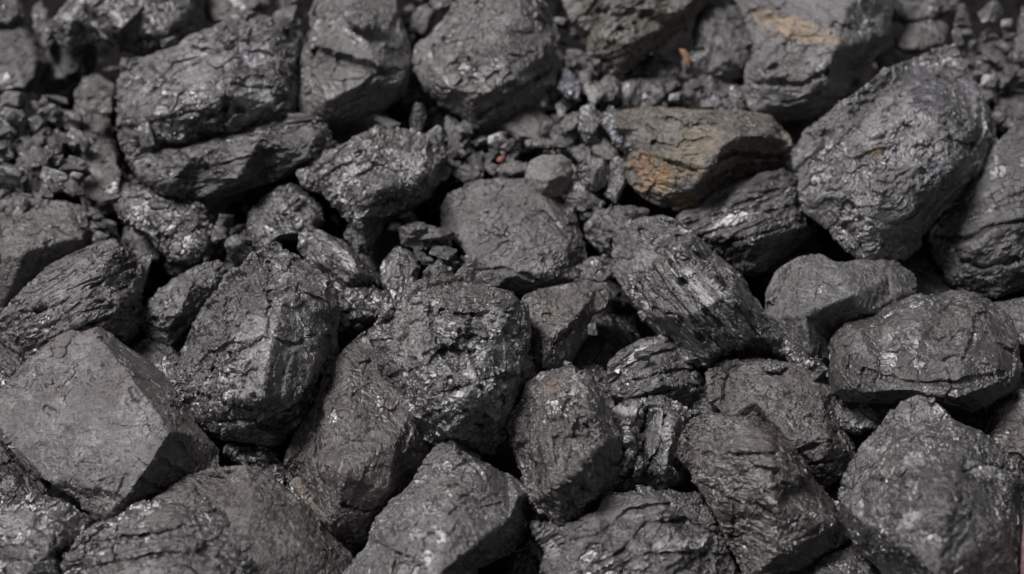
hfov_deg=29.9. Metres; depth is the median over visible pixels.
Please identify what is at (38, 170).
coal chip
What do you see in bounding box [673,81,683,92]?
coal chip
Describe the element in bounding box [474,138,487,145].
coal chip
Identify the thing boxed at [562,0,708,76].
coal lump
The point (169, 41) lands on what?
coal chip
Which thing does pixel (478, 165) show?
coal chip
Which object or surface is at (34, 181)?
coal chip
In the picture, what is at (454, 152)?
coal chip
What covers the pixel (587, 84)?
coal chip
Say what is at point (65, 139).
coal chip
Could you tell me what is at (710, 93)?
coal lump
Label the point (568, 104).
coal chip
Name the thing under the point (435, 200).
coal lump
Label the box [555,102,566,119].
coal chip
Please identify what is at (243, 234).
coal chip
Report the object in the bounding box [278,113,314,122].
coal chip
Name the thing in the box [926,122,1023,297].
coal lump
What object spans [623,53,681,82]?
coal lump
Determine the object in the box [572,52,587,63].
coal chip
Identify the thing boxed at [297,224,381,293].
coal lump
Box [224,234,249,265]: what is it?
coal chip
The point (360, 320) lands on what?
coal chip
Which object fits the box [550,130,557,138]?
coal chip
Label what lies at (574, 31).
coal chip
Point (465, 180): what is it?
coal chip
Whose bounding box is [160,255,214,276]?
coal lump
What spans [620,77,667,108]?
coal lump
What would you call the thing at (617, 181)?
coal chip
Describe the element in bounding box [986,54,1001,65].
coal chip
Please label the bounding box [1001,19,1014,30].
coal chip
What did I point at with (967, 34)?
coal chip
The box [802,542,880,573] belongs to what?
coal lump
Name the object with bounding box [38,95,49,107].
coal chip
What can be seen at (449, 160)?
coal chip
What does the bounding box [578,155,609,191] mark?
coal chip
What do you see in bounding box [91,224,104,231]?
coal chip
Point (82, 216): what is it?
coal chip
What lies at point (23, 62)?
coal lump
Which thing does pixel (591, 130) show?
coal chip
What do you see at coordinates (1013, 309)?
coal lump
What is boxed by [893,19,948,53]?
coal lump
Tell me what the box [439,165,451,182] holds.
coal chip
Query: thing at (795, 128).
coal lump
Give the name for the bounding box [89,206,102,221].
coal chip
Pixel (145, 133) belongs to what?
coal chip
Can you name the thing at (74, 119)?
coal chip
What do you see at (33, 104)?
coal chip
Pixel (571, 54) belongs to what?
coal chip
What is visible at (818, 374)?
coal chip
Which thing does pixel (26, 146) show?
coal chip
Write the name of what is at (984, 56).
coal chip
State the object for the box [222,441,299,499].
coal lump
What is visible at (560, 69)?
bark fragment
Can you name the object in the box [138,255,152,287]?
coal chip
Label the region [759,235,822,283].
coal lump
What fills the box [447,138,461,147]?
coal chip
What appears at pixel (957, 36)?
coal chip
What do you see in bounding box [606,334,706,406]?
coal lump
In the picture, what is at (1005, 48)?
coal chip
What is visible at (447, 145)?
coal chip
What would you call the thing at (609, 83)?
coal chip
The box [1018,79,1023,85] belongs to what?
coal chip
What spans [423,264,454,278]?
coal chip
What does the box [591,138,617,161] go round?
coal chip
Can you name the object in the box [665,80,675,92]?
coal chip
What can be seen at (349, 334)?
coal lump
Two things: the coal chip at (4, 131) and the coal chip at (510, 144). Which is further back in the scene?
the coal chip at (4, 131)
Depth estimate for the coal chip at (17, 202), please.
1.54 m
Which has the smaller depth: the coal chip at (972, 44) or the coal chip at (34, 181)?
the coal chip at (34, 181)
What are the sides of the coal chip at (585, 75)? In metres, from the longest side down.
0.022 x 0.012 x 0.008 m
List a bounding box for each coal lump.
[0,0,24,28]
[0,21,47,94]
[0,198,94,312]
[0,238,144,359]
[0,325,218,521]
[0,329,24,355]
[0,336,25,387]
[0,429,50,490]
[0,440,50,505]
[0,492,96,573]
[29,18,97,97]
[31,1,52,56]
[49,0,204,55]
[56,497,259,573]
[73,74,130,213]
[113,184,213,264]
[114,10,298,175]
[121,227,166,265]
[128,336,203,431]
[130,120,338,199]
[140,260,226,345]
[149,465,353,573]
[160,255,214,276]
[169,241,339,446]
[173,336,183,354]
[204,0,269,24]
[208,434,252,450]
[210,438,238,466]
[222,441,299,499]
[246,183,324,250]
[283,326,433,553]
[291,476,326,526]
[295,124,446,255]
[296,0,412,129]
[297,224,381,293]
[330,125,350,144]
[337,285,390,333]
[337,321,372,345]
[342,439,528,573]
[343,2,378,32]
[348,230,412,287]
[369,274,536,456]
[380,246,420,302]
[398,221,458,249]
[400,81,462,129]
[411,0,562,126]
[420,128,462,207]
[440,177,587,295]
[458,251,522,301]
[505,365,622,525]
[521,280,611,373]
[529,488,739,573]
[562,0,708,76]
[572,311,640,370]
[572,359,616,408]
[575,254,614,282]
[583,205,649,258]
[600,105,637,153]
[602,280,630,314]
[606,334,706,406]
[610,395,703,492]
[611,214,782,368]
[612,105,793,211]
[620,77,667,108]
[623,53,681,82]
[636,485,655,491]
[674,474,717,523]
[676,168,820,275]
[676,413,848,573]
[678,75,746,109]
[681,50,750,80]
[688,393,719,415]
[691,0,752,51]
[699,358,720,373]
[705,357,856,488]
[719,345,787,361]
[734,0,893,120]
[735,169,762,180]
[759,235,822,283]
[761,119,809,173]
[761,359,787,372]
[764,254,916,368]
[778,339,827,376]
[791,44,997,261]
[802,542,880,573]
[824,488,838,501]
[827,444,860,497]
[828,289,1023,411]
[834,397,896,435]
[837,395,1023,573]
[874,51,897,70]
[891,0,959,25]
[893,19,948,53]
[896,235,927,273]
[903,242,955,294]
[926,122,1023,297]
[944,405,989,431]
[969,40,1016,82]
[984,370,1023,473]
[987,89,1023,133]
[992,297,1023,351]
[1013,6,1023,65]
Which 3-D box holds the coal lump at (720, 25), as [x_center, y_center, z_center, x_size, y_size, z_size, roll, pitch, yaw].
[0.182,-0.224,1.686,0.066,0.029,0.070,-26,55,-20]
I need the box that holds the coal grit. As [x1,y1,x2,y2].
[0,0,1017,434]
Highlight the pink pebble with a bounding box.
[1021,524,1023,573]
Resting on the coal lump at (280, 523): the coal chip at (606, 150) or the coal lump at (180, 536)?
the coal lump at (180, 536)
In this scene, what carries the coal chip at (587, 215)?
on the coal chip at (583, 217)
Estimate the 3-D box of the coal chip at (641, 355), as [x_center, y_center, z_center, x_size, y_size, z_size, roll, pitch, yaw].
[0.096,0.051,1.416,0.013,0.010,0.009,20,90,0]
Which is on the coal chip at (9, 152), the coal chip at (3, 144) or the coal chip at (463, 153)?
the coal chip at (3, 144)
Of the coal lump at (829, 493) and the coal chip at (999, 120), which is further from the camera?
the coal chip at (999, 120)
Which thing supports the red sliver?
on the coal chip at (497, 174)
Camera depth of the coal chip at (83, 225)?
1.52 m
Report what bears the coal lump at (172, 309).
on the coal lump at (178, 344)
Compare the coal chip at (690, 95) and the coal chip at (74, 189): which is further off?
the coal chip at (690, 95)
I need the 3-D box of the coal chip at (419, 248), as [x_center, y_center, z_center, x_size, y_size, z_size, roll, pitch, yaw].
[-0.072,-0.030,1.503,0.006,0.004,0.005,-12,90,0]
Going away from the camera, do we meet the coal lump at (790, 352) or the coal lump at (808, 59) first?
the coal lump at (790, 352)
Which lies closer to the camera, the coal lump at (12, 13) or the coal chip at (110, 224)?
the coal chip at (110, 224)
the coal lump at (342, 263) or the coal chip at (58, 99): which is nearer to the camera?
the coal lump at (342, 263)
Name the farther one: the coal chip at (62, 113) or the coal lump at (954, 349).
the coal chip at (62, 113)
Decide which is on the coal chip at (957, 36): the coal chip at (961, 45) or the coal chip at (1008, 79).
the coal chip at (961, 45)
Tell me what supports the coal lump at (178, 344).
on the ground
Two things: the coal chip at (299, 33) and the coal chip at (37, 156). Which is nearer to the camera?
the coal chip at (37, 156)
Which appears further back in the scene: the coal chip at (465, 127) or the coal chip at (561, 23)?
the coal chip at (561, 23)
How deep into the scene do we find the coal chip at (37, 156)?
1.56 m
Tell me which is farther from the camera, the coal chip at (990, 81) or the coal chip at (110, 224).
the coal chip at (990, 81)
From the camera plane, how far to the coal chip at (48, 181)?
1.55 m
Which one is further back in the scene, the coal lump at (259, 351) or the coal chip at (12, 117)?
the coal chip at (12, 117)
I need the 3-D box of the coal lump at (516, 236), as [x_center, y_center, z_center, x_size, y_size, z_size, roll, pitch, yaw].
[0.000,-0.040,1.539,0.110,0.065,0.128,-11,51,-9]
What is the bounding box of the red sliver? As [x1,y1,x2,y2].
[497,156,504,162]
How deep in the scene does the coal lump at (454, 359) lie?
1.36 m
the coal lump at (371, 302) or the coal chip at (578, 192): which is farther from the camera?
the coal chip at (578, 192)
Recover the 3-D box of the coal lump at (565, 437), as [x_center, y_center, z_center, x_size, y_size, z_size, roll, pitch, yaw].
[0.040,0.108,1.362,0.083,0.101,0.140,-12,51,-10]
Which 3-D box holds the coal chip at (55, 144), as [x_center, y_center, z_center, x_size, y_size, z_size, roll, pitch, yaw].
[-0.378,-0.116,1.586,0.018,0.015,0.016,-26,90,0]
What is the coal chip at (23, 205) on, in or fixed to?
on the coal chip at (17, 202)
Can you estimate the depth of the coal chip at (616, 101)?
1.63 m
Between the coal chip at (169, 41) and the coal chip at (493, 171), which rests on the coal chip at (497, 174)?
the coal chip at (493, 171)
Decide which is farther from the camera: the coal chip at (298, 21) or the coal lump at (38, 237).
the coal chip at (298, 21)
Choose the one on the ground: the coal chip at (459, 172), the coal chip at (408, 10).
the coal chip at (408, 10)
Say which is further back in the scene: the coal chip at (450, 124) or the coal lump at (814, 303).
the coal chip at (450, 124)
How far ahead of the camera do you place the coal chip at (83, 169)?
1.57 m
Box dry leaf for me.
[679,49,690,68]
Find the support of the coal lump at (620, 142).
on the coal lump at (679, 159)
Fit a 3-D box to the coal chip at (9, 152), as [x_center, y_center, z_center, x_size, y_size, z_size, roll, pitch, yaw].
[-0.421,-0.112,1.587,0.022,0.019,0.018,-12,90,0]
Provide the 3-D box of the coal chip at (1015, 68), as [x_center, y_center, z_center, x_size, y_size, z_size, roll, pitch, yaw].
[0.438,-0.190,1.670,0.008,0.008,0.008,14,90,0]
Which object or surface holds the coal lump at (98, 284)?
on the ground
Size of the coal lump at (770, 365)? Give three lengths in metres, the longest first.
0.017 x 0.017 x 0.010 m
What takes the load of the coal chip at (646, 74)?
on the coal lump at (664, 68)
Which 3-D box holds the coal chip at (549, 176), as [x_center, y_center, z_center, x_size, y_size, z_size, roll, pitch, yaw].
[0.030,-0.092,1.543,0.037,0.027,0.050,9,51,7]
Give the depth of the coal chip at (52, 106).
1.61 m
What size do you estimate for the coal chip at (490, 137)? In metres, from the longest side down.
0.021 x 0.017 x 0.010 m
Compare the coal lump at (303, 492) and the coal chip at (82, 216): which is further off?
the coal chip at (82, 216)
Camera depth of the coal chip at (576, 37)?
1.67 m
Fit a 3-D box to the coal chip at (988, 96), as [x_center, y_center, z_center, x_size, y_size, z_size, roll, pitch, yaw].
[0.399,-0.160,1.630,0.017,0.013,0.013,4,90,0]
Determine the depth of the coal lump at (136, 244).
1.57 m
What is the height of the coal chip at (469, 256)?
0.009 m
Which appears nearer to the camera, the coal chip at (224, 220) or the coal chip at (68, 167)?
the coal chip at (224, 220)
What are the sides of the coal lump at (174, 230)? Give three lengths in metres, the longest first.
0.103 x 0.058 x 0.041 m
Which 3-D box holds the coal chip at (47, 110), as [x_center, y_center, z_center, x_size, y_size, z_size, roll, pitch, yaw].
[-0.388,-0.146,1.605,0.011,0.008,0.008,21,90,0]
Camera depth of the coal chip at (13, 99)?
1.61 m
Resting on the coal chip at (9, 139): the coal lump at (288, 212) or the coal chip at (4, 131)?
the coal chip at (4, 131)
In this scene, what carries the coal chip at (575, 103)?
on the coal chip at (568, 104)
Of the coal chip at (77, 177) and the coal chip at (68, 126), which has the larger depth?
the coal chip at (68, 126)
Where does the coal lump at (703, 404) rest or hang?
on the coal lump at (666, 371)
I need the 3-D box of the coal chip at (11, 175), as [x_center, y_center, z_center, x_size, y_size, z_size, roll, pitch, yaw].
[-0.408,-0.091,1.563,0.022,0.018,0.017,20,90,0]
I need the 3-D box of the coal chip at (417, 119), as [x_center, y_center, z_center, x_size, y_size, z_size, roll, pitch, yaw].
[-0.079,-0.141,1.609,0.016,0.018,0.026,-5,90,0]
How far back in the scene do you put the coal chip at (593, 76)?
1.65 m
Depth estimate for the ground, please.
1.76 m
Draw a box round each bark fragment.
[547,85,558,101]
[558,63,563,76]
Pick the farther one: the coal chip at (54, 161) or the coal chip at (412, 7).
the coal chip at (412, 7)
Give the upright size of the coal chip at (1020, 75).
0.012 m
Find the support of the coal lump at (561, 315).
on the coal lump at (617, 332)
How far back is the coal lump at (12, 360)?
1.45 m
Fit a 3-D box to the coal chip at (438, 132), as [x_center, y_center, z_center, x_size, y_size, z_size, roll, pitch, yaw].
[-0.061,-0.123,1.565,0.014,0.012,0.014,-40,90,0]
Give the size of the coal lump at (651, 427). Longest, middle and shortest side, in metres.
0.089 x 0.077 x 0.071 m
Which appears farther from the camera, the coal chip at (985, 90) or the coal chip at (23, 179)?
the coal chip at (985, 90)
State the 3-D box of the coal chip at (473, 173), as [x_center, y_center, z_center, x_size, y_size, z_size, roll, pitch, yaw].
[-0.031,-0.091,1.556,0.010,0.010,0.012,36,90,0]
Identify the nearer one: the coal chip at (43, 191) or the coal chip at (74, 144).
the coal chip at (43, 191)
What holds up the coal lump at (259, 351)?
on the ground
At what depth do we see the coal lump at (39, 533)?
1.29 m
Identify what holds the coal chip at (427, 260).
on the coal chip at (419, 259)
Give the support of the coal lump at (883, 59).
on the ground
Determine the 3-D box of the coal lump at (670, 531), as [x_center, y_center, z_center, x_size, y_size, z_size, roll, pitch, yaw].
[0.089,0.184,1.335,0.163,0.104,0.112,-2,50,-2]
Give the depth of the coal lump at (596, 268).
1.50 m
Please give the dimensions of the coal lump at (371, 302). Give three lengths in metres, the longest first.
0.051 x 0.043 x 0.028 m
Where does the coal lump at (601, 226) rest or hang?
on the coal lump at (620, 302)
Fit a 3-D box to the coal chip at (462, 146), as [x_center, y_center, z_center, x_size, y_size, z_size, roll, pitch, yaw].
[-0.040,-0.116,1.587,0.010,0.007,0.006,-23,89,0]
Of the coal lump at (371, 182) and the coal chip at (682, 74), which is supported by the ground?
the coal lump at (371, 182)
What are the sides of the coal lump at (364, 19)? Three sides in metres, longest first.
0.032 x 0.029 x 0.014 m
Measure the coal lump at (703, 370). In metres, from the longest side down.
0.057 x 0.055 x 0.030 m
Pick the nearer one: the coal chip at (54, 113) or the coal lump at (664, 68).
the coal chip at (54, 113)
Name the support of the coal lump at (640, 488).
on the coal lump at (670, 531)
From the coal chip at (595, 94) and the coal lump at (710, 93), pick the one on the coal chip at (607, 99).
the coal chip at (595, 94)
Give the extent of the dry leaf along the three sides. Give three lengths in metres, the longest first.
0.014 x 0.012 x 0.010 m
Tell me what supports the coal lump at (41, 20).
on the coal lump at (65, 67)
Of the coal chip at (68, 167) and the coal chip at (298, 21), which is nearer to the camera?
the coal chip at (68, 167)
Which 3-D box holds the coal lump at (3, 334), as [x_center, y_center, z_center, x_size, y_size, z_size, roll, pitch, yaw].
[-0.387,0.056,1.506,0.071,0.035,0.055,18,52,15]
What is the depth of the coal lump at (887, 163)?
1.51 m
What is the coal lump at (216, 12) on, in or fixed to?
on the ground
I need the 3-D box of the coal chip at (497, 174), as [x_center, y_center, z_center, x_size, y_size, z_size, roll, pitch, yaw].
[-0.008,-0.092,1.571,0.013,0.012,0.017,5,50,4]
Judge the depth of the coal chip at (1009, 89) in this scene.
1.65 m
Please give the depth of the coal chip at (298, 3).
1.70 m
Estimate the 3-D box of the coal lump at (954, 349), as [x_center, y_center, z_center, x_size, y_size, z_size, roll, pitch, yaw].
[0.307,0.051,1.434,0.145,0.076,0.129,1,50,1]
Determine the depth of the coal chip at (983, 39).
1.69 m
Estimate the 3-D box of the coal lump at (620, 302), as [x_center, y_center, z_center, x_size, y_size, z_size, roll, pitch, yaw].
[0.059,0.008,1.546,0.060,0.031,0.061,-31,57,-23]
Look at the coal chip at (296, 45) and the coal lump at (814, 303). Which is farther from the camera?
the coal chip at (296, 45)
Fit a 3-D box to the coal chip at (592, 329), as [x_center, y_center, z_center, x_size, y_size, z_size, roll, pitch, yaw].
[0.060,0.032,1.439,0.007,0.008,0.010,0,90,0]
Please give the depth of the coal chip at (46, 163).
1.56 m
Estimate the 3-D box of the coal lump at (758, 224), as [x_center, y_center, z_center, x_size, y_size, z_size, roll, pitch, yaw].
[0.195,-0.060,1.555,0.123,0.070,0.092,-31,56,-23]
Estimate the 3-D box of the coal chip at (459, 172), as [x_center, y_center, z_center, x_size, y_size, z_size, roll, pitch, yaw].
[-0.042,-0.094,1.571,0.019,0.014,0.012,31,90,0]
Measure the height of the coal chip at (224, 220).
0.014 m
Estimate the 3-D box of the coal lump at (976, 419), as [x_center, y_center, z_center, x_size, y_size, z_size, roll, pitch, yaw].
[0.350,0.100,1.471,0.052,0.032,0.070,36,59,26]
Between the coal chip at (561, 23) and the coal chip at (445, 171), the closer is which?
the coal chip at (445, 171)
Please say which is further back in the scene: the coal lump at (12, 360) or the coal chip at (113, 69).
the coal chip at (113, 69)
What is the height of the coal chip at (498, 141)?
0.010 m
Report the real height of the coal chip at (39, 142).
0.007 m
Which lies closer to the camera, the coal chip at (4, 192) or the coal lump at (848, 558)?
the coal lump at (848, 558)
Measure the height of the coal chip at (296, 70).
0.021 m
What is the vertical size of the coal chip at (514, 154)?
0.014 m
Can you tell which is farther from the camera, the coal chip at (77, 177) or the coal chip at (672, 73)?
the coal chip at (672, 73)
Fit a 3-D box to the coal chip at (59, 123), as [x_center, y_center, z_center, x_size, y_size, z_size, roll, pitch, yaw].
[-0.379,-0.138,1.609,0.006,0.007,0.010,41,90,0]
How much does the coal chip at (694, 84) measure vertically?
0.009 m
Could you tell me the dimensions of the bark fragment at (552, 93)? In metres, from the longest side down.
0.013 x 0.011 x 0.011 m
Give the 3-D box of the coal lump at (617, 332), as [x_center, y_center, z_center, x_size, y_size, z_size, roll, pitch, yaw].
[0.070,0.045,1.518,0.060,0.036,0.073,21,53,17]
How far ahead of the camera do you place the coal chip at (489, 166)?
1.57 m
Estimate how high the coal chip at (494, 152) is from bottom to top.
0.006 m
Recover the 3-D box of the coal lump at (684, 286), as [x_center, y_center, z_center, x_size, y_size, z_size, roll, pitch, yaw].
[0.132,-0.004,1.467,0.101,0.093,0.162,-25,54,-20]
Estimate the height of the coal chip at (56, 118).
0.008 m
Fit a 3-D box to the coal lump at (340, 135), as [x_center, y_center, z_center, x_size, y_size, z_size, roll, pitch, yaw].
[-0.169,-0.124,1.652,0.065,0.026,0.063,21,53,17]
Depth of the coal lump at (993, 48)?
1.68 m
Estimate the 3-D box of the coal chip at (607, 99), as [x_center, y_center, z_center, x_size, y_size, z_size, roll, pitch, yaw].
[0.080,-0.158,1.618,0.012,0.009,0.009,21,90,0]
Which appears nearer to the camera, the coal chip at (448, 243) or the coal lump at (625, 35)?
the coal chip at (448, 243)
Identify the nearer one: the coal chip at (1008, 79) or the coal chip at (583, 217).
the coal chip at (583, 217)
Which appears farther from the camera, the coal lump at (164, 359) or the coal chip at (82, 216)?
the coal chip at (82, 216)
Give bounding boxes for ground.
[0,0,1023,573]
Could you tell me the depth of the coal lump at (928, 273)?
1.54 m
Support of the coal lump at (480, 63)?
on the ground
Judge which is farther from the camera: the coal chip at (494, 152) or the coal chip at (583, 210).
the coal chip at (494, 152)
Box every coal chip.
[0,91,26,107]
[0,106,25,112]
[0,117,19,143]
[0,126,11,139]
[0,140,6,152]
[0,140,17,161]
[0,164,22,189]
[0,189,9,197]
[3,137,13,142]
[4,108,21,128]
[14,152,28,172]
[14,194,31,213]
[15,144,22,151]
[16,110,25,120]
[19,196,28,209]
[20,141,35,151]
[20,176,27,182]
[24,145,53,167]
[24,166,42,193]
[28,100,39,109]
[28,115,44,131]
[29,130,49,141]
[32,192,41,198]
[33,139,43,147]
[34,167,41,174]
[37,100,57,123]
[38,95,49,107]
[38,184,55,197]
[40,161,50,168]
[40,166,68,182]
[41,177,52,184]
[44,95,67,103]
[44,106,51,116]
[47,135,64,155]
[47,182,65,192]
[48,115,60,122]
[49,108,58,118]
[49,155,62,166]
[55,117,62,127]
[59,109,67,116]
[59,132,71,144]
[59,162,76,172]
[62,110,83,129]
[63,177,84,198]
[64,123,73,130]
[67,127,91,151]
[67,156,76,162]
[69,142,79,147]
[69,172,85,182]
[71,162,91,177]
[73,157,86,165]
[78,211,87,221]
[79,221,87,229]
[81,198,90,210]
[85,211,93,217]
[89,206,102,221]
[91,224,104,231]
[92,231,106,242]
[102,66,119,71]
[103,230,109,238]
[104,219,116,230]
[136,253,150,261]
[137,122,154,147]
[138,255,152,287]
[160,36,177,46]
[203,255,210,260]
[209,225,227,241]
[216,214,233,228]
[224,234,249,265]
[241,230,246,238]
[243,237,251,243]
[272,5,296,24]
[278,0,291,9]
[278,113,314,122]
[290,0,303,7]
[291,38,301,56]
[294,66,297,80]
[296,19,301,25]
[296,30,302,38]
[338,313,350,327]
[353,311,362,323]
[354,323,362,331]
[372,114,400,128]
[404,4,415,14]
[404,7,411,12]
[408,5,436,37]
[409,34,414,45]
[409,102,426,131]
[411,23,426,36]
[413,248,421,257]
[416,245,422,251]
[416,256,422,263]
[421,256,433,265]
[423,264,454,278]
[426,125,445,142]
[429,0,452,10]
[429,246,456,260]
[434,259,442,264]
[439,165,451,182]
[443,137,452,150]
[444,115,464,142]
[444,153,455,168]
[444,240,451,246]
[446,147,459,157]
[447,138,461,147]
[451,164,466,181]
[455,120,474,134]
[455,161,461,166]
[458,143,468,150]
[459,149,467,159]
[460,259,477,280]
[462,129,474,138]
[463,139,471,144]
[463,177,470,183]
[464,253,476,262]
[466,166,479,180]
[469,153,481,166]
[471,160,486,170]
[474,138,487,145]
[477,151,485,158]
[482,152,494,163]
[484,161,498,174]
[488,131,507,147]
[488,148,497,155]
[490,134,507,148]
[490,167,496,174]
[491,156,500,164]
[493,164,508,178]
[499,148,519,161]
[500,138,517,151]
[501,107,557,141]
[501,158,528,175]
[524,154,572,197]
[525,137,557,148]
[529,538,543,562]
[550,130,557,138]
[552,123,564,135]
[553,134,573,149]
[554,17,568,29]
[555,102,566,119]
[557,68,582,101]
[559,112,578,133]
[560,96,572,109]
[561,178,604,209]
[562,55,571,68]
[563,361,572,366]
[564,199,582,208]
[566,49,582,59]
[569,59,583,74]
[570,28,578,34]
[571,144,592,162]
[572,35,579,40]
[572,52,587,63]
[572,95,580,106]
[577,102,605,144]
[577,207,586,213]
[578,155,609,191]
[578,211,588,222]
[579,68,591,84]
[580,38,586,45]
[582,81,595,95]
[583,65,595,81]
[584,212,591,218]
[585,84,604,105]
[587,62,602,78]
[588,322,596,335]
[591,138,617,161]
[594,74,619,104]
[601,93,613,104]
[606,155,626,203]
[611,91,622,105]
[634,350,650,360]
[643,71,649,77]
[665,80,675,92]
[668,70,675,76]
[669,92,684,104]
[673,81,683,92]
[679,70,685,78]
[685,90,695,100]
[689,79,701,89]
[810,369,827,382]
[952,28,963,43]
[954,3,971,28]
[958,42,965,49]
[960,28,972,43]
[968,39,977,48]
[977,0,1002,23]
[978,28,990,43]
[978,88,992,93]
[979,91,993,104]
[981,74,998,91]
[982,52,992,62]
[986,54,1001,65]
[988,33,998,38]
[993,110,1006,130]
[999,42,1011,56]
[999,72,1017,87]
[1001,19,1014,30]
[1003,30,1013,38]
[1004,82,1015,93]
[1012,64,1019,72]
[1013,57,1021,62]
[1015,68,1023,81]
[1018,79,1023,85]
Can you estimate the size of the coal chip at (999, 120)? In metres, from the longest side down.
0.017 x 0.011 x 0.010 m
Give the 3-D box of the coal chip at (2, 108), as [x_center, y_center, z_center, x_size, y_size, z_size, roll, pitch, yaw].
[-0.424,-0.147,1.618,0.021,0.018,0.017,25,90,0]
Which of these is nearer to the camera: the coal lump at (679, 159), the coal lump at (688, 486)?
the coal lump at (688, 486)
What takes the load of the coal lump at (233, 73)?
on the ground
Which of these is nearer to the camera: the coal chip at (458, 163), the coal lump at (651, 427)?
the coal lump at (651, 427)
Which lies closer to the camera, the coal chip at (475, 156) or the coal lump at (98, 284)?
the coal lump at (98, 284)
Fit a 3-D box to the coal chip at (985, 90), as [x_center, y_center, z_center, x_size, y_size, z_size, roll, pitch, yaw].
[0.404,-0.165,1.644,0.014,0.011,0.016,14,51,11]
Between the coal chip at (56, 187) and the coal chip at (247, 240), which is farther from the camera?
the coal chip at (56, 187)
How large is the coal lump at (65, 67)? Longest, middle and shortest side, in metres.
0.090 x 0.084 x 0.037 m
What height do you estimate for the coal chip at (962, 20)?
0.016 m
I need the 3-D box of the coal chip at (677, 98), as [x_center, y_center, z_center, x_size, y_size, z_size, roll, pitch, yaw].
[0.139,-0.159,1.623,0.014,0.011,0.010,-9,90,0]
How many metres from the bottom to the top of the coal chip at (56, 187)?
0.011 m
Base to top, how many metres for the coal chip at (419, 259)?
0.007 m
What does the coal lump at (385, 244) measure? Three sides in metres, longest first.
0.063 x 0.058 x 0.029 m
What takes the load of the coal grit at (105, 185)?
on the ground
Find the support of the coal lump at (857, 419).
on the coal lump at (833, 488)
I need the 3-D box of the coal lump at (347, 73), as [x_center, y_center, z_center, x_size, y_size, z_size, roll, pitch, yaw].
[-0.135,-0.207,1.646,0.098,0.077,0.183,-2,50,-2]
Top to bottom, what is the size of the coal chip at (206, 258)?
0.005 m
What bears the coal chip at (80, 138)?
on the coal grit at (105, 185)
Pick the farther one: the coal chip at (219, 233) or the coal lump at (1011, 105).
the coal lump at (1011, 105)
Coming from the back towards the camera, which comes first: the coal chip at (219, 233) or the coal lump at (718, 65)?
the coal lump at (718, 65)
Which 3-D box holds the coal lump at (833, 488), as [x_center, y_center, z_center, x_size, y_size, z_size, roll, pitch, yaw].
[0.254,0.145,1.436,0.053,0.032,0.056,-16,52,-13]
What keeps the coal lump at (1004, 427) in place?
on the ground
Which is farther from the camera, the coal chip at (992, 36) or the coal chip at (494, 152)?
the coal chip at (992, 36)
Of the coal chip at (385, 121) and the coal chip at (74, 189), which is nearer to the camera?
the coal chip at (74, 189)
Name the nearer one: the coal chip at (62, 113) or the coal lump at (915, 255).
the coal lump at (915, 255)
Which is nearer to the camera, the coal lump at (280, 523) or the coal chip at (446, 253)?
the coal lump at (280, 523)
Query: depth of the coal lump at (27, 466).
1.43 m
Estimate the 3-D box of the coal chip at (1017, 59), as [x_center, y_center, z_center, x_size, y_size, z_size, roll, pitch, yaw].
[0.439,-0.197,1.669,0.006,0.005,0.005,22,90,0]
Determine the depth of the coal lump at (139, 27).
1.66 m
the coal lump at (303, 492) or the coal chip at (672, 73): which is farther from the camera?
the coal chip at (672, 73)
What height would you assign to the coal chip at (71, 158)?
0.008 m
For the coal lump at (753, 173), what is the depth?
1.62 m
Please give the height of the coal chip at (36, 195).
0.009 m
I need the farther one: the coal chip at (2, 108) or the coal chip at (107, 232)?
the coal chip at (2, 108)
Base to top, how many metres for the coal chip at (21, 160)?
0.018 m
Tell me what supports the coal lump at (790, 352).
on the coal lump at (814, 303)
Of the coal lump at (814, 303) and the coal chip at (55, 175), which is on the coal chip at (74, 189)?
the coal chip at (55, 175)
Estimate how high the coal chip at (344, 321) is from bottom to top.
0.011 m
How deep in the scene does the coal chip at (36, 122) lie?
1.60 m
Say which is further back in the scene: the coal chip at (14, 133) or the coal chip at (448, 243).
the coal chip at (14, 133)
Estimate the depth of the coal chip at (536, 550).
1.33 m
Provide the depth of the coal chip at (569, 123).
1.59 m
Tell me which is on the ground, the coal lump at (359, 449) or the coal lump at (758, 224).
the coal lump at (359, 449)
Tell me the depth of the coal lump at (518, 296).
1.55 m

